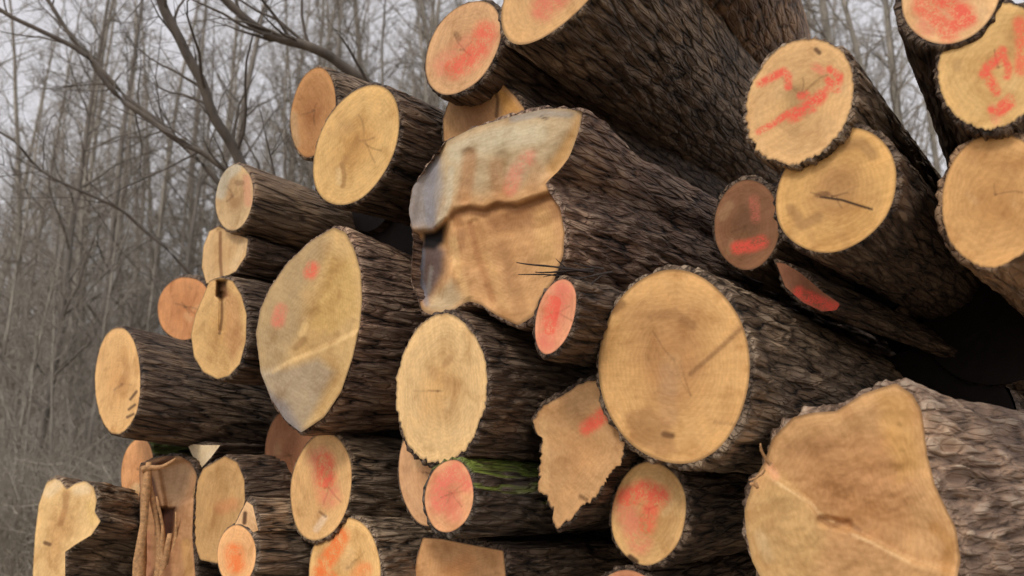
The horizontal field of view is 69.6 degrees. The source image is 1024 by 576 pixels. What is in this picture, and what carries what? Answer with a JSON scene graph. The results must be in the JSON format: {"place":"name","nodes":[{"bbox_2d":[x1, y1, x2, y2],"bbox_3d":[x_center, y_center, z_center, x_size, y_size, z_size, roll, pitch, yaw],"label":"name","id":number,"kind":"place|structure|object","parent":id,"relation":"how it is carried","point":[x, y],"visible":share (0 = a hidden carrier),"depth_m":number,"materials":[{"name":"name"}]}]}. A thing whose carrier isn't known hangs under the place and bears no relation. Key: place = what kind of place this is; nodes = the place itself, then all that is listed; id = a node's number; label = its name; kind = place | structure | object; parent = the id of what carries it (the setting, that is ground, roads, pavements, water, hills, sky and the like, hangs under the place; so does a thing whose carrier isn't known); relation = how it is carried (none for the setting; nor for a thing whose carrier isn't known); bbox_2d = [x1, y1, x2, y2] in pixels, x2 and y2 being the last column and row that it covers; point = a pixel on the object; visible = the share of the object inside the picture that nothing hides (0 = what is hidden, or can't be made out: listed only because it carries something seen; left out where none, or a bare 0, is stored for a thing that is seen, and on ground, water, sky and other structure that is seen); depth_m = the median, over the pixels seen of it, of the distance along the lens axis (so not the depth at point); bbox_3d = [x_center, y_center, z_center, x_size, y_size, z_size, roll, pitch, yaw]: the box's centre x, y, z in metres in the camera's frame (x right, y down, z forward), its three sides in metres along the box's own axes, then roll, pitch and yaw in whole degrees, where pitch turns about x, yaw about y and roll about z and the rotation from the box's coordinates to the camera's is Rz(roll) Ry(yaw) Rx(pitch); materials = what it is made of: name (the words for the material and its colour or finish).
{"place":"outdoors","nodes":[
{"label":"outdoors","id":0,"kind":"place"},
{"bbox_2d":[0,368,102,575],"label":"ground","id":1,"kind":"structure","parent":0,"point":[7,570],"depth_m":9.91,"materials":[{"name":"grey soil"}]},
{"bbox_2d":[0,0,95,392],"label":"bare tree","id":2,"kind":"object","parent":1,"relation":"on","point":[24,139],"visible":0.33,"depth_m":29.07,"materials":[{"name":"grey plant"}]},
{"bbox_2d":[0,253,101,554],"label":"bare tree","id":3,"kind":"object","parent":1,"relation":"on","point":[33,373],"visible":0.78,"depth_m":11.57,"materials":[{"name":"grey plant"}]},
{"bbox_2d":[0,41,104,475],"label":"bare tree","id":4,"kind":"object","parent":1,"relation":"on","point":[17,260],"visible":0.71,"depth_m":13.97,"materials":[{"name":"grey plant"}]},
{"bbox_2d":[0,0,118,487],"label":"bare tree","id":5,"kind":"object","parent":1,"relation":"on","point":[16,106],"visible":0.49,"depth_m":21.12,"materials":[{"name":"grey plant"}]},
{"bbox_2d":[0,51,127,458],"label":"bare tree","id":6,"kind":"object","parent":1,"relation":"on","point":[62,135],"visible":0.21,"depth_m":31.89,"materials":[{"name":"plant"}]},
{"bbox_2d":[0,185,130,527],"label":"bare tree","id":7,"kind":"object","parent":1,"relation":"on","point":[52,414],"visible":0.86,"depth_m":12.08,"materials":[{"name":"grey plant"}]},
{"bbox_2d":[0,103,131,544],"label":"bare tree","id":8,"kind":"object","parent":1,"relation":"on","point":[26,337],"visible":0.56,"depth_m":12.85,"materials":[{"name":"grey plant"}]},
{"bbox_2d":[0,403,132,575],"bbox_3d":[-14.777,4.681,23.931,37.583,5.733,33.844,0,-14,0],"label":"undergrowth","id":9,"kind":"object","parent":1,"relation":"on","point":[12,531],"visible":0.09,"depth_m":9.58,"materials":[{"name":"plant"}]},
{"bbox_2d":[0,12,138,464],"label":"bare tree","id":10,"kind":"object","parent":1,"relation":"on","point":[123,45],"visible":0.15,"depth_m":34.70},
{"bbox_2d":[0,45,141,435],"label":"bare tree","id":11,"kind":"object","parent":1,"relation":"on","point":[63,187],"visible":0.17,"depth_m":34.69,"materials":[{"name":"plant"}]},
{"bbox_2d":[0,58,160,481],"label":"bare tree","id":12,"kind":"object","parent":1,"relation":"on","point":[101,339],"visible":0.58,"depth_m":12.76,"materials":[{"name":"grey plant"}]},
{"bbox_2d":[0,0,165,486],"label":"bare tree","id":13,"kind":"object","parent":1,"relation":"on","point":[42,221],"visible":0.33,"depth_m":20.00,"materials":[{"name":"grey plant"}]},
{"bbox_2d":[32,475,139,575],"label":"log","id":14,"kind":"object","parent":1,"relation":"on","point":[86,528],"visible":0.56,"depth_m":3.60,"materials":[{"name":"brown wood"}]},
{"bbox_2d":[121,440,191,494],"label":"log","id":15,"kind":"object","parent":14,"relation":"on","point":[137,453],"visible":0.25,"depth_m":3.88,"materials":[{"name":"brown wood"}]},
{"bbox_2d":[0,0,183,332],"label":"bare tree","id":16,"kind":"object","parent":1,"relation":"on","point":[7,246],"visible":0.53,"depth_m":19.21,"materials":[{"name":"grey plant"}]},
{"bbox_2d":[3,36,184,359],"bbox_3d":[-17.792,-1.698,35.148,8.324,21.735,9.262,-9,-16,34],"label":"bare tree","id":17,"kind":"object","parent":1,"relation":"on","point":[137,171],"visible":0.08,"depth_m":34.88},
{"bbox_2d":[4,0,184,473],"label":"bare tree","id":18,"kind":"object","parent":1,"relation":"on","point":[98,110],"visible":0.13,"depth_m":24.63,"materials":[{"name":"grey plant"}]},
{"bbox_2d":[0,63,193,322],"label":"leaning tree","id":19,"kind":"object","parent":1,"relation":"on","point":[153,237],"visible":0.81,"depth_m":7.35,"materials":[{"name":"grey plant"}]},
{"bbox_2d":[0,0,195,462],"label":"bare tree","id":20,"kind":"object","parent":1,"relation":"on","point":[96,15],"visible":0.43,"depth_m":19.07,"materials":[{"name":"grey plant"}]},
{"bbox_2d":[0,0,195,474],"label":"bare tree","id":21,"kind":"object","parent":1,"relation":"on","point":[90,136],"visible":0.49,"depth_m":20.06,"materials":[{"name":"grey plant"}]},
{"bbox_2d":[0,0,204,478],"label":"bare tree","id":22,"kind":"object","parent":1,"relation":"on","point":[121,149],"visible":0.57,"depth_m":15.35,"materials":[{"name":"grey plant"}]},
{"bbox_2d":[3,0,205,463],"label":"bare tree","id":23,"kind":"object","parent":1,"relation":"on","point":[113,57],"visible":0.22,"depth_m":26.13,"materials":[{"name":"grey plant"}]},
{"bbox_2d":[33,212,182,481],"bbox_3d":[-7.953,1.699,14.607,2.839,6.655,2.819,-9,-16,32],"label":"bare tree","id":24,"kind":"object","parent":1,"relation":"on","point":[131,320],"visible":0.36,"depth_m":14.42,"materials":[{"name":"grey plant"}]},
{"bbox_2d":[27,28,202,458],"bbox_3d":[-11.989,-0.667,22.335,5.954,15.420,5.140,-5,-14,19],"label":"bare tree","id":25,"kind":"object","parent":1,"relation":"on","point":[146,143],"visible":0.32,"depth_m":22.79,"materials":[{"name":"grey plant"}]},
{"bbox_2d":[35,68,197,484],"bbox_3d":[-7.003,0.064,14.167,2.720,9.528,3.725,6,-15,-22],"label":"bare tree","id":26,"kind":"object","parent":1,"relation":"on","point":[156,246],"visible":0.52,"depth_m":14.39,"materials":[{"name":"grey plant"}]},
{"bbox_2d":[0,0,250,550],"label":"bare tree","id":27,"kind":"object","parent":1,"relation":"on","point":[65,304],"visible":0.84,"depth_m":12.67,"materials":[{"name":"grey plant"}]},
{"bbox_2d":[27,0,223,190],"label":"leaning tree","id":28,"kind":"object","parent":1,"relation":"on","point":[207,169],"visible":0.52,"depth_m":8.22,"materials":[{"name":"grey plant"}]},
{"bbox_2d":[48,0,207,439],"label":"bare tree","id":29,"kind":"object","parent":1,"relation":"on","point":[144,67],"visible":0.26,"depth_m":25.82,"materials":[{"name":"grey plant"}]},
{"bbox_2d":[29,0,239,444],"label":"bare tree","id":30,"kind":"object","parent":1,"relation":"on","point":[174,118],"visible":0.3,"depth_m":25.03,"materials":[{"name":"grey plant"}]},
{"bbox_2d":[0,0,290,214],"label":"leaning tree","id":31,"kind":"object","parent":1,"relation":"on","point":[211,158],"visible":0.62,"depth_m":6.94,"materials":[{"name":"brown plant"}]},
{"bbox_2d":[94,0,228,332],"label":"bare tree","id":32,"kind":"object","parent":1,"relation":"on","point":[188,187],"visible":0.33,"depth_m":23.23,"materials":[{"name":"grey plant"}]},
{"bbox_2d":[65,0,282,335],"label":"bare tree","id":33,"kind":"object","parent":1,"relation":"on","point":[203,35],"visible":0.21,"depth_m":25.54,"materials":[{"name":"grey plant"}]},
{"bbox_2d":[132,453,220,575],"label":"log","id":34,"kind":"object","parent":1,"relation":"on","point":[165,542],"visible":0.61,"depth_m":3.45,"materials":[{"name":"brown wood"}]},
{"bbox_2d":[80,0,279,334],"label":"bare tree","id":35,"kind":"object","parent":1,"relation":"on","point":[189,244],"visible":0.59,"depth_m":14.76,"materials":[{"name":"grey plant"}]},
{"bbox_2d":[85,0,287,356],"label":"bare tree","id":36,"kind":"object","parent":1,"relation":"on","point":[229,107],"visible":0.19,"depth_m":25.71,"materials":[{"name":"grey plant"}]},
{"bbox_2d":[92,0,298,333],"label":"bare tree","id":37,"kind":"object","parent":1,"relation":"on","point":[234,91],"visible":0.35,"depth_m":21.04,"materials":[{"name":"grey plant"}]},
{"bbox_2d":[113,0,289,175],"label":"leaning tree","id":38,"kind":"object","parent":1,"relation":"on","point":[220,127],"visible":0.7,"depth_m":6.17,"materials":[{"name":"brown plant"}]},
{"bbox_2d":[103,0,351,289],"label":"bare tree","id":39,"kind":"object","parent":1,"relation":"on","point":[256,48],"visible":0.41,"depth_m":17.60,"materials":[{"name":"grey plant"}]},
{"bbox_2d":[123,0,335,326],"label":"bare tree","id":40,"kind":"object","parent":1,"relation":"on","point":[286,64],"visible":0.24,"depth_m":19.54,"materials":[{"name":"grey plant"}]},
{"bbox_2d":[103,0,373,82],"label":"leaning tree","id":41,"kind":"object","parent":1,"relation":"on","point":[299,42],"visible":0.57,"depth_m":5.84,"materials":[{"name":"brown plant"}]},
{"bbox_2d":[158,0,326,325],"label":"bare tree","id":42,"kind":"object","parent":1,"relation":"on","point":[290,90],"visible":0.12,"depth_m":22.50,"materials":[{"name":"grey plant"}]},
{"bbox_2d":[217,523,313,575],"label":"log","id":43,"kind":"object","parent":1,"relation":"on","point":[242,550],"visible":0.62,"depth_m":3.00,"materials":[{"name":"brown wood"}]},
{"bbox_2d":[193,454,291,565],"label":"log","id":44,"kind":"object","parent":43,"relation":"on","point":[228,485],"visible":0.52,"depth_m":3.31,"materials":[{"name":"brown wood"}]},
{"bbox_2d":[188,441,264,467],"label":"log","id":45,"kind":"object","parent":44,"relation":"on","point":[205,453],"visible":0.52,"depth_m":3.55,"materials":[{"name":"brown wood"}]},
{"bbox_2d":[265,413,389,473],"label":"log","id":46,"kind":"object","parent":44,"relation":"on","point":[285,442],"visible":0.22,"depth_m":3.48,"materials":[{"name":"brown wood"}]},
{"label":"log","id":47,"kind":"object","parent":44,"relation":"on","visible":0},
{"bbox_2d":[191,275,271,385],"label":"log","id":48,"kind":"object","parent":47,"relation":"on","point":[224,340],"visible":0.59,"depth_m":3.32,"materials":[{"name":"brown wood"}]},
{"bbox_2d":[202,224,299,284],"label":"log","id":49,"kind":"object","parent":48,"relation":"on","point":[225,253],"visible":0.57,"depth_m":3.58,"materials":[{"name":"brown wood"}]},
{"bbox_2d":[215,162,362,249],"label":"log","id":50,"kind":"object","parent":49,"relation":"on","point":[259,204],"visible":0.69,"depth_m":3.57,"materials":[{"name":"brown wood"}]},
{"bbox_2d":[235,496,296,533],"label":"log","id":51,"kind":"object","parent":43,"relation":"on","point":[259,515],"visible":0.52,"depth_m":3.04,"materials":[{"name":"brown wood"}]},
{"bbox_2d":[105,0,425,272],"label":"bare tree","id":52,"kind":"object","parent":1,"relation":"on","point":[321,34],"visible":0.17,"depth_m":19.73,"materials":[{"name":"grey plant"}]},
{"bbox_2d":[184,0,348,238],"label":"bare tree","id":53,"kind":"object","parent":1,"relation":"on","point":[308,13],"visible":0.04,"depth_m":23.66,"materials":[{"name":"grey plant"}]},
{"bbox_2d":[154,0,403,234],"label":"bare tree","id":54,"kind":"object","parent":1,"relation":"on","point":[330,28],"visible":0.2,"depth_m":21.16,"materials":[{"name":"grey plant"}]},
{"bbox_2d":[208,0,359,210],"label":"bare tree","id":55,"kind":"object","parent":1,"relation":"on","point":[338,38],"visible":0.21,"depth_m":17.16,"materials":[{"name":"grey plant"}]},
{"bbox_2d":[177,0,394,224],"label":"bare tree","id":56,"kind":"object","parent":1,"relation":"on","point":[332,32],"visible":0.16,"depth_m":19.45,"materials":[{"name":"grey plant"}]},
{"bbox_2d":[251,0,466,186],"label":"bare tree","id":57,"kind":"object","parent":1,"relation":"on","point":[431,23],"visible":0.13,"depth_m":19.36,"materials":[{"name":"grey plant"}]},
{"bbox_2d":[307,0,426,94],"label":"bare tree","id":58,"kind":"object","parent":1,"relation":"on","point":[359,39],"visible":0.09,"depth_m":21.88,"materials":[{"name":"grey plant"}]},
{"bbox_2d":[309,514,434,575],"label":"log","id":59,"kind":"object","parent":1,"relation":"on","point":[361,545],"visible":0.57,"depth_m":2.80,"materials":[{"name":"brown wood"}]},
{"bbox_2d":[290,433,409,544],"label":"log","id":60,"kind":"object","parent":59,"relation":"on","point":[338,480],"visible":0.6,"depth_m":2.99,"materials":[{"name":"brown wood"}]},
{"bbox_2d":[256,225,426,435],"bbox_3d":[0.504,0.516,4.512,0.654,0.852,4.202,-11,-17,39],"label":"log","id":61,"kind":"object","parent":60,"relation":"on","point":[341,317],"visible":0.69,"depth_m":2.97,"materials":[{"name":"brown wood"}]},
{"bbox_2d":[362,221,412,254],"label":"log","id":62,"kind":"object","parent":61,"relation":"on","point":[397,235],"visible":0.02,"depth_m":3.67,"materials":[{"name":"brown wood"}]},
{"bbox_2d":[351,212,390,234],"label":"log","id":63,"kind":"object","parent":62,"relation":"on","point":[363,223],"visible":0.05,"depth_m":3.78,"materials":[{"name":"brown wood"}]},
{"bbox_2d":[289,65,367,161],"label":"log","id":64,"kind":"object","parent":63,"relation":"on","point":[321,93],"visible":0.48,"depth_m":3.51,"materials":[{"name":"brown wood"}]},
{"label":"log","id":65,"kind":"object","parent":62,"relation":"on","visible":0},
{"bbox_2d":[312,82,444,225],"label":"log","id":66,"kind":"object","parent":65,"relation":"on","point":[378,146],"visible":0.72,"depth_m":3.09,"materials":[{"name":"brown wood"}]},
{"bbox_2d":[350,0,446,107],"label":"bare tree","id":67,"kind":"object","parent":1,"relation":"on","point":[381,50],"visible":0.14,"depth_m":15.24,"materials":[{"name":"grey plant"}]},
{"bbox_2d":[367,0,438,103],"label":"bare tree","id":68,"kind":"object","parent":1,"relation":"on","point":[421,40],"visible":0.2,"depth_m":18.84,"materials":[{"name":"grey plant"}]},
{"bbox_2d":[370,0,453,110],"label":"bare tree","id":69,"kind":"object","parent":1,"relation":"on","point":[437,97],"visible":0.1,"depth_m":20.32,"materials":[{"name":"grey plant"}]},
{"bbox_2d":[415,534,632,575],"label":"log","id":70,"kind":"object","parent":1,"relation":"on","point":[563,555],"visible":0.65,"depth_m":2.68,"materials":[{"name":"brown wood"}]},
{"bbox_2d":[397,440,430,529],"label":"log","id":71,"kind":"object","parent":70,"relation":"on","point":[412,474],"visible":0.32,"depth_m":2.65,"materials":[{"name":"brown wood"}]},
{"bbox_2d":[395,309,597,468],"bbox_3d":[1.082,0.724,4.070,0.505,0.571,4.102,-11,-18,39],"label":"log","id":72,"kind":"object","parent":71,"relation":"on","point":[472,386],"visible":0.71,"depth_m":2.55,"materials":[{"name":"brown wood"}]},
{"bbox_2d":[409,105,892,356],"bbox_3d":[1.236,0.058,4.146,0.846,0.811,4.236,-11,-16,39],"label":"log","id":73,"kind":"object","parent":72,"relation":"on","point":[512,216],"visible":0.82,"depth_m":2.67,"materials":[{"name":"brown wood"}]},
{"bbox_2d":[441,83,542,142],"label":"log","id":74,"kind":"object","parent":73,"relation":"on","point":[507,98],"visible":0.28,"depth_m":2.99,"materials":[{"name":"brown wood"}]},
{"bbox_2d":[424,0,729,198],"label":"log","id":75,"kind":"object","parent":74,"relation":"on","point":[472,59],"visible":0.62,"depth_m":2.99,"materials":[{"name":"brown wood"}]},
{"bbox_2d":[498,0,778,182],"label":"log","id":76,"kind":"object","parent":75,"relation":"on","point":[675,76],"visible":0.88,"depth_m":3.18,"materials":[{"name":"brown wood"}]},
{"bbox_2d":[705,0,810,66],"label":"log","id":77,"kind":"object","parent":76,"relation":"on","point":[761,30],"visible":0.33,"depth_m":3.73,"materials":[{"name":"brown wood"}]},
{"bbox_2d":[422,457,609,539],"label":"log","id":78,"kind":"object","parent":70,"relation":"on","point":[465,498],"visible":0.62,"depth_m":2.45,"materials":[{"name":"brown wood"}]},
{"bbox_2d":[601,551,755,575],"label":"log","id":79,"kind":"object","parent":1,"relation":"on","point":[739,564],"visible":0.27,"depth_m":2.50,"materials":[{"name":"brown wood"}]},
{"bbox_2d":[608,459,750,570],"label":"log","id":80,"kind":"object","parent":79,"relation":"on","point":[662,515],"visible":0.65,"depth_m":2.31,"materials":[{"name":"brown wood"}]},
{"bbox_2d":[531,375,643,532],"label":"log","id":81,"kind":"object","parent":80,"relation":"on","point":[588,458],"visible":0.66,"depth_m":2.41,"materials":[{"name":"brown wood"}]},
{"bbox_2d":[532,275,623,367],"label":"log","id":82,"kind":"object","parent":81,"relation":"on","point":[571,316],"visible":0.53,"depth_m":2.34,"materials":[{"name":"brown wood"}]},
{"bbox_2d":[596,264,903,473],"bbox_3d":[1.849,0.654,3.674,0.566,0.635,4.102,-12,-20,41],"label":"log","id":83,"kind":"object","parent":80,"relation":"on","point":[699,369],"visible":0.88,"depth_m":2.21,"materials":[{"name":"brown wood"}]},
{"bbox_2d":[711,175,898,339],"bbox_3d":[2.163,0.138,4.116,0.288,0.379,4.102,-11,-18,39],"label":"log","id":84,"kind":"object","parent":83,"relation":"on","point":[749,241],"visible":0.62,"depth_m":2.61,"materials":[{"name":"brown wood"}]},
{"bbox_2d":[802,0,912,125],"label":"bare tree","id":85,"kind":"object","parent":1,"relation":"on","point":[820,4],"visible":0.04,"depth_m":19.56,"materials":[{"name":"grey plant"}]},
{"bbox_2d":[808,0,938,162],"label":"bare tree","id":86,"kind":"object","parent":1,"relation":"on","point":[856,46],"visible":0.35,"depth_m":17.65,"materials":[{"name":"grey plant"}]},
{"bbox_2d":[741,378,1023,575],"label":"log","id":87,"kind":"object","parent":1,"relation":"on","point":[902,477],"visible":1,"depth_m":1.96,"materials":[{"name":"brown wood"}]},
{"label":"log","id":88,"kind":"object","parent":87,"relation":"on","visible":0},
{"bbox_2d":[887,347,1023,409],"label":"log","id":89,"kind":"object","parent":88,"relation":"on","point":[919,366],"visible":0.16,"depth_m":3.10,"materials":[{"name":"wood"}]},
{"bbox_2d":[774,259,956,356],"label":"log","id":90,"kind":"object","parent":89,"relation":"on","point":[816,293],"visible":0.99,"depth_m":2.49,"materials":[{"name":"brown wood"}]},
{"bbox_2d":[922,280,1023,398],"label":"log","id":91,"kind":"object","parent":89,"relation":"on","point":[981,332],"visible":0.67,"depth_m":3.00,"materials":[{"name":"wood"}]},
{"bbox_2d":[853,283,921,321],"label":"log","id":92,"kind":"object","parent":91,"relation":"on","point":[867,292],"visible":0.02,"depth_m":3.07,"materials":[{"name":"brown wood"}]},
{"bbox_2d":[935,132,1023,316],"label":"log","id":93,"kind":"object","parent":91,"relation":"on","point":[979,210],"visible":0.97,"depth_m":1.92,"materials":[{"name":"brown wood"}]},
{"bbox_2d":[933,0,1023,145],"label":"log","id":94,"kind":"object","parent":93,"relation":"on","point":[979,87],"visible":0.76,"depth_m":1.93,"materials":[{"name":"brown wood"}]},
{"bbox_2d":[893,0,1003,167],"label":"log","id":95,"kind":"object","parent":94,"relation":"on","point":[928,30],"visible":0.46,"depth_m":2.03,"materials":[{"name":"brown wood"}]},
{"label":"log","id":96,"kind":"object","parent":91,"relation":"on","visible":0},
{"bbox_2d":[773,123,979,318],"bbox_3d":[2.191,0.033,3.616,0.368,0.397,4.102,-11,-15,38],"label":"log","id":97,"kind":"object","parent":96,"relation":"on","point":[859,205],"visible":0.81,"depth_m":2.09,"materials":[{"name":"brown wood"}]},
{"bbox_2d":[741,36,941,193],"bbox_3d":[2.095,-0.288,3.713,0.354,0.424,4.102,-11,-13,37],"label":"log","id":98,"kind":"object","parent":97,"relation":"on","point":[812,101],"visible":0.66,"depth_m":2.13,"materials":[{"name":"brown wood"}]},
{"bbox_2d":[821,0,943,170],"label":"bare tree","id":99,"kind":"object","parent":1,"relation":"on","point":[909,71],"visible":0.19,"depth_m":19.27,"materials":[{"name":"grey plant"}]},
{"bbox_2d":[831,0,935,152],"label":"bare tree","id":100,"kind":"object","parent":1,"relation":"on","point":[893,89],"visible":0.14,"depth_m":18.50,"materials":[{"name":"grey plant"}]},
{"bbox_2d":[853,1,946,176],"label":"bare tree","id":101,"kind":"object","parent":1,"relation":"on","point":[934,148],"visible":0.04,"depth_m":22.33,"materials":[{"name":"grey plant"}]},
{"bbox_2d":[0,0,1023,332],"label":"sky","id":102,"kind":"structure","parent":0,"point":[7,47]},
{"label":"log","id":103,"kind":"object","parent":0,"visible":0},
{"bbox_2d":[95,325,277,447],"bbox_3d":[-0.642,1.059,5.081,0.698,0.628,4.102,-11,-24,38],"label":"log","id":104,"kind":"object","parent":103,"relation":"on","point":[155,388],"visible":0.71,"depth_m":3.62,"materials":[{"name":"brown wood"}]},
{"bbox_2d":[158,274,206,342],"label":"log","id":105,"kind":"object","parent":104,"relation":"on","point":[180,298],"visible":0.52,"depth_m":4.33,"materials":[{"name":"brown wood"}]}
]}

